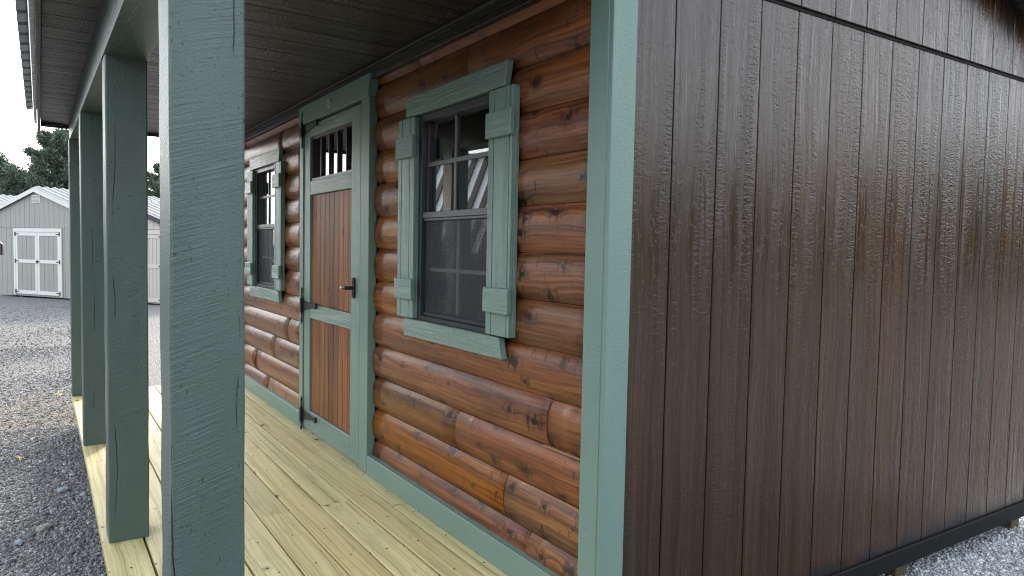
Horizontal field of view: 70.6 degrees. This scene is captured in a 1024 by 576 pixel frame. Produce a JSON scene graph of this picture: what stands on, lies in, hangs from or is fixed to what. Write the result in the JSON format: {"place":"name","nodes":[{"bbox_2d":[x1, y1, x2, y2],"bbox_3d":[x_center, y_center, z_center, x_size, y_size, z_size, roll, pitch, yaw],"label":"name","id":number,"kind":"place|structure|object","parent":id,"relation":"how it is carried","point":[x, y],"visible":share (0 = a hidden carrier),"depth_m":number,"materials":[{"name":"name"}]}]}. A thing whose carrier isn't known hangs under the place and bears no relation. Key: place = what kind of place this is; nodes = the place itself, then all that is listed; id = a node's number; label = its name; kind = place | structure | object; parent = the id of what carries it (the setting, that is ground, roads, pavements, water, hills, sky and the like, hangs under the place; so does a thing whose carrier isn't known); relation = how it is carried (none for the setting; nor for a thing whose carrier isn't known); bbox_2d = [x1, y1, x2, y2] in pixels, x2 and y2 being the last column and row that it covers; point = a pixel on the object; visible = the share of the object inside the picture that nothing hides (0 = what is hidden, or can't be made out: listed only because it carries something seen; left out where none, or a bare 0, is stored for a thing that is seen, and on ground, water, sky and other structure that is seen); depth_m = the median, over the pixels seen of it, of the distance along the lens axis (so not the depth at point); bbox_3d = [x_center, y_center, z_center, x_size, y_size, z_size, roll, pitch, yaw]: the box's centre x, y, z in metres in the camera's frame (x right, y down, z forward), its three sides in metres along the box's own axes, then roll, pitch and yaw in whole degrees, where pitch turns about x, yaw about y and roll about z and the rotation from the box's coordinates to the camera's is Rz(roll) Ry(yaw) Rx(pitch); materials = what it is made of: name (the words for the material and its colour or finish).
{"place":"outdoors","nodes":[
{"label":"outdoors","id":0,"kind":"place"},
{"bbox_2d":[0,305,106,575],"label":"gravel","id":1,"kind":"structure","parent":0,"point":[62,465],"depth_m":4.31,"materials":[{"name":"grey gravel"}]},
{"bbox_2d":[13,539,24,545],"bbox_3d":[-2.321,1.201,3.406,0.063,0.029,0.042,-4,-1,39],"label":"stone","id":2,"kind":"object","parent":1,"relation":"on","point":[18,542],"visible":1,"depth_m":3.39,"materials":[{"name":"grey stone"}]},
{"bbox_2d":[35,523,53,531],"bbox_3d":[-2.321,1.189,3.587,0.053,0.037,0.078,4,10,43],"label":"stone","id":3,"kind":"object","parent":1,"relation":"on","point":[45,527],"visible":1,"depth_m":3.57,"materials":[{"name":"grey stone"}]},
{"bbox_2d":[57,486,70,492],"bbox_3d":[-2.569,1.156,4.140,0.075,0.035,0.050,-7,7,-30],"label":"stone","id":4,"kind":"object","parent":1,"relation":"on","point":[63,489],"visible":1,"depth_m":4.12,"materials":[{"name":"grey stone"}]},
{"bbox_2d":[0,0,158,173],"label":"sky","id":5,"kind":"structure","parent":0,"point":[17,126],"materials":[{"name":"white"}]},
{"bbox_2d":[0,294,1023,575],"bbox_3d":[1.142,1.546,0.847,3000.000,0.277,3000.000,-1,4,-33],"label":"ground","id":6,"kind":"structure","parent":0,"point":[36,302],"depth_m":7.72,"materials":[{"name":"grey gravel"}]},
{"bbox_2d":[0,194,16,203],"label":"garden shed","id":7,"kind":"structure","parent":6,"relation":"on","point":[4,198],"depth_m":23.84,"materials":[{"name":"grey metal"}]},
{"bbox_2d":[0,162,19,195],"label":"evergreen tree","id":8,"kind":"object","parent":6,"relation":"on","point":[11,181],"visible":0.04,"depth_m":30.30,"materials":[{"name":"green plant"}]},
{"bbox_2d":[0,127,68,195],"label":"evergreen tree","id":9,"kind":"object","parent":6,"relation":"on","point":[49,165],"visible":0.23,"depth_m":29.37,"materials":[{"name":"green plant"}]},
{"bbox_2d":[0,186,159,298],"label":"garden shed","id":10,"kind":"structure","parent":6,"relation":"on","point":[34,240],"depth_m":19.91,"materials":[{"name":"grey wood"}]},
{"bbox_2d":[0,242,3,254],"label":"window","id":11,"kind":"structure","parent":10,"relation":"in","point":[1,248],"depth_m":10.61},
{"bbox_2d":[14,232,38,294],"bbox_3d":[-13.469,-0.694,20.078,1.065,1.720,0.036,2,3,24],"label":"shed door","id":12,"kind":"structure","parent":10,"relation":"in","point":[26,248],"depth_m":20.10,"materials":[{"name":"grey wood"}]},
{"bbox_2d":[37,232,60,295],"bbox_3d":[-12.629,-0.658,19.708,0.959,1.720,0.030,2,3,24],"label":"shed door","id":13,"kind":"structure","parent":10,"relation":"in","point":[47,242],"depth_m":19.72,"materials":[{"name":"grey wood"}]},
{"bbox_2d":[148,201,159,303],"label":"garden shed","id":14,"kind":"structure","parent":6,"relation":"on","point":[153,252],"depth_m":18.09,"materials":[{"name":"beige"}]},
{"bbox_2d":[148,235,159,302],"bbox_3d":[-8.991,-0.491,18.093,0.744,1.695,0.030,2,3,24],"label":"shed door","id":15,"kind":"structure","parent":14,"relation":"in","point":[153,240],"depth_m":18.09,"materials":[{"name":"beige wood"}]},
{"bbox_2d":[148,160,159,198],"bbox_3d":[-15.621,-2.999,32.804,5.227,5.543,7.004,0,3,-16],"label":"evergreen tree","id":16,"kind":"object","parent":6,"relation":"on","point":[154,184],"visible":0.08,"depth_m":31.96,"materials":[{"name":"green plant"}]},
{"bbox_2d":[15,0,1023,575],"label":"porch cabin","id":17,"kind":"object","parent":6,"relation":"on","point":[591,286],"visible":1,"depth_m":2.79,"materials":[{"name":"brown wood"}]},
{"bbox_2d":[245,148,284,302],"bbox_3d":[-1.833,-0.458,5.426,0.114,1.077,0.984,-1,4,-33],"label":"window","id":18,"kind":"structure","parent":17,"relation":"in","point":[264,187],"depth_m":5.50,"materials":[{"name":"green wood"}]},
{"bbox_2d":[299,73,378,472],"bbox_3d":[-1.037,-0.078,4.182,0.145,2.070,1.191,-1,4,-33],"label":"door","id":19,"kind":"structure","parent":17,"relation":"in","point":[337,312],"depth_m":4.10,"materials":[{"name":"brown wood"}]},
{"bbox_2d":[394,60,519,359],"bbox_3d":[-0.233,-0.299,2.977,0.114,1.077,0.984,-1,4,-33],"label":"window","id":20,"kind":"structure","parent":17,"relation":"in","point":[459,162],"depth_m":2.97,"materials":[{"name":"green wood"}]},
{"bbox_2d":[879,516,1023,575],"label":"gravel","id":21,"kind":"structure","parent":6,"relation":"on","point":[1005,537],"depth_m":3.46,"materials":[{"name":"grey gravel"}]}
]}

